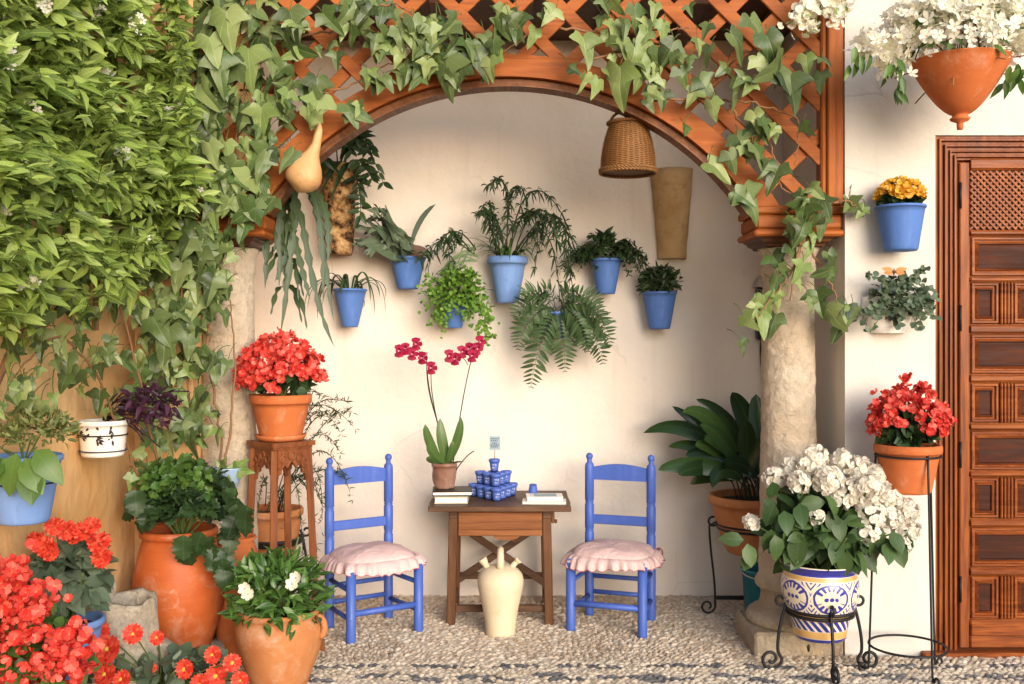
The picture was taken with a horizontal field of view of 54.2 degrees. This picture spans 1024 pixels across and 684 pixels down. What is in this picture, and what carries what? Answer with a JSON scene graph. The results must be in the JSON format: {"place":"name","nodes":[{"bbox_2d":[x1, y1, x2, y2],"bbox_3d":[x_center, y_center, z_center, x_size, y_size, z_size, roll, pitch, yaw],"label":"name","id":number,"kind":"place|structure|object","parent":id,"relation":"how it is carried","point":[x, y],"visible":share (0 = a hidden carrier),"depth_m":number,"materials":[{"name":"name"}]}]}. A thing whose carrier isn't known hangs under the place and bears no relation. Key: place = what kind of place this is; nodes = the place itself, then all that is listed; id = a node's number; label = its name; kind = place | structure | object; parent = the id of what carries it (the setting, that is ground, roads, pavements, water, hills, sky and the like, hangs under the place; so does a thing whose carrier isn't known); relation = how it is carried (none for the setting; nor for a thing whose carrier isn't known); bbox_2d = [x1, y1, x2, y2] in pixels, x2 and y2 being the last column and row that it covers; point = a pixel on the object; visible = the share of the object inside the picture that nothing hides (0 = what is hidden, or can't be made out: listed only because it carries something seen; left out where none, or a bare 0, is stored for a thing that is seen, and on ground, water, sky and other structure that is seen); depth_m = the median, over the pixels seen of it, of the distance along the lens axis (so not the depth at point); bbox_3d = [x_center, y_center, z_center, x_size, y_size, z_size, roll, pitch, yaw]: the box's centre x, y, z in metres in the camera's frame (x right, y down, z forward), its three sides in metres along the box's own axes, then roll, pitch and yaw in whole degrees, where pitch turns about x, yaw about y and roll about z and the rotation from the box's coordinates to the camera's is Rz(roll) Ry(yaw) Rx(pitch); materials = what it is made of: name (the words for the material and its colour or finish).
{"place":"outdoors","nodes":[
{"label":"outdoors","id":0,"kind":"place"},
{"label":"ground","id":1,"kind":"structure","parent":0,"visible":0},
{"bbox_2d":[0,539,104,683],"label":"geranium","id":2,"kind":"object","parent":1,"relation":"on","point":[30,634],"visible":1,"depth_m":3.21,"materials":[{"name":"plant"}]},
{"bbox_2d":[0,11,134,680],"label":"side wall","id":3,"kind":"structure","parent":1,"relation":"on","point":[97,488],"depth_m":4.17,"materials":[{"name":"paint"}]},
{"bbox_2d":[0,404,84,525],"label":"potted plant","id":4,"kind":"object","parent":3,"relation":"attached to","point":[30,480],"visible":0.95,"depth_m":3.29,"materials":[{"name":"green plant"}]},
{"bbox_2d":[0,0,222,383],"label":"jasmine","id":5,"kind":"object","parent":3,"relation":"attached to","point":[66,113],"visible":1,"depth_m":3.45,"materials":[{"name":"green plant"}]},
{"bbox_2d":[77,377,189,457],"bbox_3d":[-1.556,0.305,4.101,0.434,0.321,0.313,0,0,0],"label":"potted plant","id":6,"kind":"object","parent":3,"relation":"attached to","point":[102,438],"visible":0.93,"depth_m":4.04,"materials":[{"name":"purple plant"}]},
{"bbox_2d":[18,516,118,679],"bbox_3d":[-1.590,0.902,3.585,0.341,0.595,0.355,0,0,-21],"label":"dahlia plant","id":7,"kind":"object","parent":1,"relation":"on","point":[73,557],"visible":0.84,"depth_m":3.53,"materials":[{"name":"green plant"}]},
{"bbox_2d":[85,576,116,613],"bbox_3d":[-1.570,0.935,3.741,0.171,0.142,0.154,0,0,23],"label":"pale rock","id":8,"kind":"object","parent":1,"relation":"on","point":[113,595],"visible":0.11,"depth_m":3.73,"materials":[{"name":"stone"}]},
{"bbox_2d":[135,0,251,563],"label":"corner wall","id":9,"kind":"structure","parent":1,"relation":"on","point":[193,383],"depth_m":4.70,"materials":[{"name":"paint"}]},
{"bbox_2d":[0,0,279,519],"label":"ivy","id":10,"kind":"object","parent":9,"relation":"attached to","point":[204,247],"visible":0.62,"depth_m":4.48,"materials":[{"name":"green plant"}]},
{"bbox_2d":[201,248,259,637],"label":"stone column","id":11,"kind":"structure","parent":1,"relation":"on","point":[242,297],"depth_m":4.79,"materials":[{"name":"beige stone"}]},
{"bbox_2d":[214,457,254,488],"bbox_3d":[-1.296,0.634,4.603,0.153,0.232,0.213,0,0,-38],"label":"cone pot","id":12,"kind":"object","parent":11,"relation":"hanging from","point":[237,472],"visible":0.56,"depth_m":4.56,"materials":[{"name":"blue ceramic"}]},
{"bbox_2d":[193,0,843,250],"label":"trellis arch","id":13,"kind":"structure","parent":11,"relation":"on","point":[523,69],"depth_m":4.73,"materials":[{"name":"brown wood"}]},
{"bbox_2d":[262,139,333,345],"bbox_3d":[-1.044,-0.567,4.995,0.367,1.191,0.271,0,0,0],"label":"orchid cactus","id":14,"kind":"object","parent":13,"relation":"hanging from","point":[286,246],"visible":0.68,"depth_m":4.89,"materials":[{"name":"plant"}]},
{"bbox_2d":[285,123,321,192],"bbox_3d":[-0.961,-0.924,4.624,0.170,0.468,0.177,0,0,0],"label":"gourd","id":15,"kind":"object","parent":13,"relation":"hanging from","point":[303,173],"visible":0.89,"depth_m":4.57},
{"bbox_2d":[234,0,564,222],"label":"ivy","id":16,"kind":"object","parent":13,"relation":"attached to","point":[449,65],"visible":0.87,"depth_m":4.57,"materials":[{"name":"green plant"}]},
{"bbox_2d":[598,113,657,178],"bbox_3d":[0.566,-1.021,4.880,0.289,0.408,0.289,0,0,0],"label":"wicker basket","id":17,"kind":"object","parent":13,"relation":"hanging from","point":[628,152],"visible":0.98,"depth_m":4.79,"materials":[{"name":"brown wicker"}]},
{"bbox_2d":[558,0,869,357],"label":"ivy","id":18,"kind":"object","parent":13,"relation":"hanging from","point":[637,66],"visible":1,"depth_m":4.57,"materials":[{"name":"green plant"}]},
{"bbox_2d":[777,0,855,39],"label":"white sprig","id":19,"kind":"object","parent":18,"relation":"attached to","point":[805,11],"visible":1,"depth_m":4.55,"materials":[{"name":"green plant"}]},
{"bbox_2d":[215,532,257,664],"bbox_3d":[-1.270,1.186,4.600,0.224,0.588,0.224,0,0,0],"label":"terracotta jar","id":20,"kind":"object","parent":1,"relation":"on","point":[225,631],"visible":0.25,"depth_m":4.52,"materials":[{"name":"orange ceramic"}]},
{"bbox_2d":[252,41,782,596],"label":"alcove wall","id":21,"kind":"structure","parent":1,"relation":"on","point":[556,423],"depth_m":5.78,"materials":[{"name":"paint"}]},
{"bbox_2d":[305,272,385,326],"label":"potted plant","id":22,"kind":"object","parent":21,"relation":"attached to","point":[350,302],"visible":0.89,"depth_m":5.61,"materials":[{"name":"blue plant"}]},
{"bbox_2d":[320,130,393,255],"bbox_3d":[-0.883,-0.823,5.556,0.491,0.676,0.346,0,0,0],"label":"bark planter","id":23,"kind":"object","parent":21,"relation":"attached to","point":[340,185],"visible":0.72,"depth_m":5.50,"materials":[{"name":"brown wood"}]},
{"bbox_2d":[352,204,435,289],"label":"potted plant","id":24,"kind":"object","parent":21,"relation":"attached to","point":[391,240],"visible":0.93,"depth_m":5.56,"materials":[{"name":"green plant"}]},
{"bbox_2d":[416,264,499,345],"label":"potted plant","id":25,"kind":"object","parent":21,"relation":"attached to","point":[452,308],"visible":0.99,"depth_m":5.55,"materials":[{"name":"green plant"}]},
{"bbox_2d":[414,175,580,312],"bbox_3d":[-0.076,-0.533,5.600,0.913,0.766,0.380,0,0,0],"label":"potted plant","id":26,"kind":"object","parent":21,"relation":"attached to","point":[507,268],"visible":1,"depth_m":5.54,"materials":[{"name":"green plant"}]},
{"bbox_2d":[240,0,793,48],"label":"alcove ceiling","id":27,"kind":"structure","parent":21,"relation":"attached to","point":[483,11],"depth_m":5.30,"materials":[{"name":"brown wood"}]},
{"bbox_2d":[509,278,615,388],"bbox_3d":[0.280,-0.050,5.603,0.602,0.612,0.373,0,0,0],"label":"potted plant","id":28,"kind":"object","parent":21,"relation":"attached to","point":[560,324],"visible":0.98,"depth_m":5.52,"materials":[{"name":"green plant"}]},
{"bbox_2d":[558,226,657,293],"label":"potted plant","id":29,"kind":"object","parent":21,"relation":"attached to","point":[605,268],"visible":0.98,"depth_m":5.60,"materials":[{"name":"green plant"}]},
{"bbox_2d":[635,261,682,328],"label":"potted plant","id":30,"kind":"object","parent":21,"relation":"attached to","point":[659,305],"visible":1,"depth_m":5.60,"materials":[{"name":"blue plant"}]},
{"bbox_2d":[651,167,692,259],"bbox_3d":[0.923,-0.735,5.716,0.240,0.522,0.120,0,0,0],"label":"clay tile","id":31,"kind":"object","parent":21,"relation":"attached to","point":[671,188],"visible":0.98,"depth_m":5.69,"materials":[{"name":"brown ceramic"}]},
{"bbox_2d":[237,658,1023,683],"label":"pale border pebbles","id":32,"kind":"object","parent":1,"relation":"on","point":[700,675],"visible":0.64,"depth_m":4.44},
{"bbox_2d":[87,590,159,683],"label":"stone mortar","id":33,"kind":"object","parent":32,"relation":"on","point":[139,607],"visible":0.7,"depth_m":3.84,"materials":[{"name":"beige stone"}]},
{"bbox_2d":[87,621,248,683],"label":"daisy plant","id":34,"kind":"object","parent":32,"relation":"on","point":[184,663],"visible":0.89,"depth_m":3.71,"materials":[{"name":"red plant"}]},
{"bbox_2d":[198,638,224,673],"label":"stone block","id":35,"kind":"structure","parent":32,"relation":"on","point":[217,642],"depth_m":4.48,"materials":[{"name":"grey stone"}]},
{"bbox_2d":[122,452,253,648],"bbox_3d":[-1.379,0.915,4.367,0.644,0.866,0.528,0,0,0],"label":"jar plant","id":36,"kind":"object","parent":35,"relation":"on","point":[183,572],"visible":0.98,"depth_m":4.26,"materials":[{"name":"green plant"}]},
{"bbox_2d":[217,536,335,683],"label":"gardenia","id":37,"kind":"object","parent":32,"relation":"on","point":[281,626],"visible":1,"depth_m":4.11,"materials":[{"name":"ceramic"}]},
{"bbox_2d":[761,595,877,683],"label":"pot stand","id":38,"kind":"object","parent":32,"relation":"on","point":[830,618],"visible":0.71,"depth_m":4.46,"materials":[{"name":"black metal"}]},
{"bbox_2d":[718,444,921,643],"bbox_3d":[1.378,0.890,4.409,0.652,0.870,0.693,0,0,43],"label":"hydrangea","id":39,"kind":"object","parent":38,"relation":"on","point":[826,543],"visible":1,"depth_m":4.36,"materials":[{"name":"plant"}]},
{"bbox_2d":[858,452,948,683],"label":"tall stand","id":40,"kind":"object","parent":32,"relation":"on","point":[932,640],"visible":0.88,"depth_m":4.42,"materials":[{"name":"black metal"}]},
{"bbox_2d":[864,372,957,494],"bbox_3d":[1.767,0.401,4.453,0.392,0.538,0.325,0,0,0],"label":"red begonia","id":41,"kind":"object","parent":40,"relation":"on","point":[903,428],"visible":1,"depth_m":4.37,"materials":[{"name":"plant"}]},
{"bbox_2d":[308,662,1023,683],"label":"dark border pebbles","id":42,"kind":"object","parent":1,"relation":"on","point":[657,678],"visible":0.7,"depth_m":4.40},
{"bbox_2d":[310,594,1023,663],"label":"floor pebbles","id":43,"kind":"object","parent":1,"relation":"on","point":[694,631],"visible":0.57,"depth_m":4.97,"materials":[{"name":"beige gravel"}]},
{"bbox_2d":[246,439,324,651],"bbox_3d":[-1.100,0.975,4.760,0.312,1.013,0.312,0,0,45],"label":"wooden stand","id":44,"kind":"object","parent":43,"relation":"on","point":[275,458],"visible":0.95,"depth_m":4.74,"materials":[{"name":"brown wood"}]},
{"bbox_2d":[232,327,328,441],"bbox_3d":[-1.099,0.196,4.748,0.433,0.540,0.388,0,0,0],"label":"red begonia","id":45,"kind":"object","parent":44,"relation":"on","point":[280,413],"visible":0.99,"depth_m":4.65,"materials":[{"name":"plant"}]},
{"bbox_2d":[258,527,322,612],"bbox_3d":[-1.218,1.229,5.287,0.422,0.493,0.457,0,0,0],"label":"scroll stand","id":46,"kind":"object","parent":43,"relation":"on","point":[280,543],"visible":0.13,"depth_m":5.22,"materials":[{"name":"black metal"}]},
{"bbox_2d":[257,387,359,564],"bbox_3d":[-1.115,0.703,5.189,0.707,0.963,0.326,0,0,36],"label":"asparagus fern","id":47,"kind":"object","parent":46,"relation":"on","point":[263,512],"visible":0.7,"depth_m":5.18,"materials":[{"name":"green plant"}]},
{"bbox_2d":[325,454,422,643],"bbox_3d":[-0.715,1.038,5.110,0.419,0.885,0.359,0,0,-33],"label":"ladder back chair","id":48,"kind":"object","parent":43,"relation":"on","point":[361,474],"visible":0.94,"depth_m":5.14,"materials":[{"name":"paint"}]},
{"bbox_2d":[319,541,426,576],"bbox_3d":[-0.714,1.093,5.111,0.506,0.125,0.467,0,0,-33],"label":"seat cushion","id":49,"kind":"object","parent":48,"relation":"on","point":[377,558],"visible":0.96,"depth_m":4.97,"materials":[{"name":"pink fabric"}]},
{"bbox_2d":[428,491,570,625],"bbox_3d":[-0.063,1.164,5.430,0.746,0.633,0.558,0,0,0],"label":"wooden table","id":50,"kind":"object","parent":43,"relation":"on","point":[514,520],"visible":0.88,"depth_m":5.20,"materials":[{"name":"brown wood"}]},
{"bbox_2d":[434,496,468,503],"bbox_3d":[-0.320,0.830,5.317,0.176,0.035,0.165,0,0,0],"label":"book","id":51,"kind":"object","parent":50,"relation":"on","point":[451,499],"visible":0.73,"depth_m":5.24,"materials":[{"name":"white paper"}]},
{"bbox_2d":[432,486,471,495],"bbox_3d":[-0.320,0.799,5.365,0.210,0.022,0.210,0,0,-3],"label":"book","id":52,"kind":"object","parent":51,"relation":"on","point":[460,491],"visible":0.98,"depth_m":5.27,"materials":[{"name":"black paper"}]},
{"bbox_2d":[394,335,485,488],"bbox_3d":[-0.379,0.378,5.363,0.489,0.826,0.212,0,0,0],"label":"orchid","id":53,"kind":"object","parent":52,"relation":"on","point":[444,469],"visible":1,"depth_m":5.33,"materials":[{"name":"green plant"}]},
{"bbox_2d":[468,483,476,496],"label":"pot","id":54,"kind":"object","parent":50,"relation":"on","point":[474,491],"visible":0.69,"depth_m":5.47,"materials":[{"name":"ceramic"}]},
{"bbox_2d":[476,484,485,497],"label":"pot","id":55,"kind":"object","parent":50,"relation":"on","point":[480,491],"visible":0.91,"depth_m":5.42,"materials":[{"name":"paint"}]},
{"bbox_2d":[483,486,492,499],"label":"pot","id":56,"kind":"object","parent":50,"relation":"on","point":[487,492],"visible":0.88,"depth_m":5.36,"materials":[{"name":"paint"}]},
{"bbox_2d":[482,472,493,485],"bbox_3d":[-0.129,0.741,5.422,0.063,0.070,0.063,0,0,10],"label":"pot","id":57,"kind":"object","parent":56,"relation":"on","point":[487,479],"visible":0.88,"depth_m":5.40,"materials":[{"name":"paint"}]},
{"bbox_2d":[489,458,499,471],"bbox_3d":[-0.096,0.670,5.440,0.063,0.070,0.063,0,0,2],"label":"pot","id":58,"kind":"object","parent":57,"relation":"on","point":[494,464],"visible":1,"depth_m":5.42,"materials":[{"name":"ceramic"}]},
{"bbox_2d":[490,436,499,458],"bbox_3d":[-0.093,0.598,5.439,0.058,0.171,0.006,0,0,0],"label":"price card","id":59,"kind":"object","parent":58,"relation":"in","point":[494,442],"visible":1,"depth_m":5.44,"materials":[{"name":"white paper"}]},
{"bbox_2d":[491,487,502,501],"bbox_3d":[-0.082,0.812,5.325,0.063,0.070,0.063,0,0,-12],"label":"pot","id":60,"kind":"object","parent":50,"relation":"on","point":[496,494],"visible":1,"depth_m":5.30,"materials":[{"name":"paint"}]},
{"bbox_2d":[490,473,501,486],"bbox_3d":[-0.087,0.741,5.365,0.063,0.070,0.063,0,0,-12],"label":"pot","id":61,"kind":"object","parent":60,"relation":"on","point":[495,479],"visible":1,"depth_m":5.34,"materials":[{"name":"ceramic"}]},
{"bbox_2d":[499,485,507,499],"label":"pot","id":62,"kind":"object","parent":50,"relation":"on","point":[504,491],"visible":0.66,"depth_m":5.37,"materials":[{"name":"ceramic"}]},
{"bbox_2d":[505,484,512,497],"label":"pot","id":63,"kind":"object","parent":50,"relation":"on","point":[508,492],"visible":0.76,"depth_m":5.43,"materials":[{"name":"ceramic"}]},
{"bbox_2d":[509,482,517,495],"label":"pot","id":64,"kind":"object","parent":50,"relation":"on","point":[514,488],"visible":0.72,"depth_m":5.50,"materials":[{"name":"paint"}]},
{"bbox_2d":[528,483,537,492],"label":"pot","id":65,"kind":"object","parent":50,"relation":"on","point":[532,487],"visible":0.73,"depth_m":5.45,"materials":[{"name":"ceramic"}]},
{"bbox_2d":[522,498,565,504],"bbox_3d":[0.170,0.842,5.277,0.230,0.011,0.125,0,0,2],"label":"booklet","id":66,"kind":"object","parent":50,"relation":"on","point":[524,501],"visible":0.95,"depth_m":5.22,"materials":[{"name":"white paper"}]},
{"bbox_2d":[526,493,562,501],"bbox_3d":[0.172,0.821,5.293,0.193,0.025,0.135,0,0,-1],"label":"booklet","id":67,"kind":"object","parent":66,"relation":"on","point":[544,497],"visible":1,"depth_m":5.23,"materials":[{"name":"white paper"}]},
{"bbox_2d":[477,546,523,637],"bbox_3d":[-0.058,1.253,5.035,0.234,0.452,0.234,0,0,0],"label":"water jug","id":68,"kind":"object","parent":43,"relation":"on","point":[500,582],"visible":0.98,"depth_m":4.96,"materials":[{"name":"beige ceramic"}]},
{"bbox_2d":[566,452,655,638],"bbox_3d":[0.525,1.038,5.185,0.419,0.885,0.359,0,0,19],"label":"ladder back chair","id":69,"kind":"object","parent":43,"relation":"on","point":[645,607],"visible":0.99,"depth_m":5.27,"materials":[{"name":"paint"}]},
{"bbox_2d":[560,539,665,571],"bbox_3d":[0.525,1.093,5.184,0.509,0.124,0.476,0,0,19],"label":"seat cushion","id":70,"kind":"object","parent":69,"relation":"on","point":[604,555],"visible":0.99,"depth_m":5.04,"materials":[{"name":"pink fabric"}]},
{"bbox_2d":[345,600,960,683],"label":"fallen petals","id":71,"kind":"object","parent":43,"relation":"on","point":[603,619],"visible":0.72,"depth_m":4.77,"materials":[{"name":"red plant"}]},
{"bbox_2d":[701,516,757,613],"bbox_3d":[1.258,1.202,5.398,0.478,0.530,0.491,0,0,0],"label":"scroll stand","id":72,"kind":"object","parent":43,"relation":"on","point":[739,597],"visible":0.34,"depth_m":5.39,"materials":[{"name":"black metal"}]},
{"bbox_2d":[644,392,760,556],"bbox_3d":[1.131,0.706,5.400,0.807,0.859,0.468,0,0,0],"label":"aspidistra","id":73,"kind":"object","parent":72,"relation":"on","point":[723,445],"visible":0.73,"depth_m":5.35,"materials":[{"name":"plant"}]},
{"bbox_2d":[740,562,759,609],"bbox_3d":[1.315,1.325,5.200,0.252,0.307,0.252,0,0,0],"label":"plastic bucket","id":74,"kind":"object","parent":43,"relation":"on","point":[751,590],"visible":0.2,"depth_m":5.14,"materials":[{"name":"teal plastic"}]},
{"bbox_2d":[736,246,842,656],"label":"stone column","id":75,"kind":"structure","parent":1,"relation":"on","point":[788,406],"depth_m":4.76,"materials":[{"name":"beige stone"}]},
{"bbox_2d":[783,0,1023,656],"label":"front wall","id":76,"kind":"structure","parent":1,"relation":"on","point":[886,137],"depth_m":4.70,"materials":[{"name":"white paint"}]},
{"bbox_2d":[753,275,762,365],"bbox_3d":[1.478,0.046,5.729,0.176,0.888,0.097,0,0,0],"label":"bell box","id":77,"kind":"object","parent":76,"relation":"attached to","point":[757,283],"visible":0.12,"depth_m":5.71,"materials":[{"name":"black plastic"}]},
{"bbox_2d":[872,175,927,251],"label":"potted plant","id":78,"kind":"object","parent":76,"relation":"attached to","point":[900,223],"visible":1,"depth_m":4.52,"materials":[{"name":"blue plant"}]},
{"bbox_2d":[860,265,941,332],"bbox_3d":[1.785,-0.197,4.617,0.384,0.311,0.222,0,0,0],"label":"wall planter","id":79,"kind":"object","parent":76,"relation":"attached to","point":[891,310],"visible":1,"depth_m":4.57,"materials":[{"name":"white ceramic"}]},
{"bbox_2d":[921,136,1023,658],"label":"carved door","id":80,"kind":"structure","parent":76,"relation":"attached to","point":[979,389],"depth_m":4.72,"materials":[{"name":"brown wood"}]},
{"bbox_2d":[957,158,1023,647],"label":"door leaf","id":81,"kind":"structure","parent":80,"relation":"in","point":[990,191],"depth_m":4.72,"materials":[{"name":"brown wood"}]},
{"bbox_3d":[1.913,-1.641,4.485,0.016,0.284,0.470,0,0,0],"label":"iron arm","id":82,"kind":"object","parent":76,"relation":"attached to","visible":0},
{"bbox_2d":[843,0,1023,129],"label":"hanging bowl","id":83,"kind":"object","parent":82,"relation":"hanging from","point":[957,78],"visible":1,"depth_m":4.15,"materials":[{"name":"ceramic"}]},
{"bbox_3d":[-1.497,1.401,4.018,0.308,0.272,0.249,0,0,0],"label":"pale rock","id":84,"kind":"object","parent":1,"relation":"on","visible":0},
{"bbox_2d":[152,637,172,669],"bbox_3d":[-1.477,1.245,3.983,0.278,0.148,0.208,0,0,0],"label":"pale rock","id":85,"kind":"object","parent":84,"relation":"on","point":[163,646],"visible":0.12,"depth_m":3.94,"materials":[{"name":"stone"}]},
{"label":"small pot","id":86,"kind":"object","parent":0,"visible":0},
{"bbox_2d":[495,471,506,484],"bbox_3d":[-0.059,0.741,5.430,0.063,0.070,0.063,0,0,4],"label":"pot","id":87,"kind":"object","parent":86,"relation":"on","point":[503,478],"visible":0.67,"depth_m":5.41,"materials":[{"name":"ceramic"}]},
{"label":"small pot","id":88,"kind":"object","parent":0,"visible":0},
{"bbox_2d":[501,470,511,483],"bbox_3d":[-0.032,0.741,5.495,0.063,0.070,0.063,0,0,16],"label":"pot","id":89,"kind":"object","parent":88,"relation":"on","point":[508,477],"visible":0.62,"depth_m":5.48,"materials":[{"name":"ceramic"}]},
{"label":"small pot","id":90,"kind":"object","parent":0,"visible":0},
{"bbox_2d":[475,470,485,483],"bbox_3d":[-0.172,0.741,5.478,0.063,0.070,0.063,0,0,15],"label":"pot","id":91,"kind":"object","parent":90,"relation":"on","point":[479,477],"visible":0.87,"depth_m":5.46,"materials":[{"name":"paint"}]}
]}

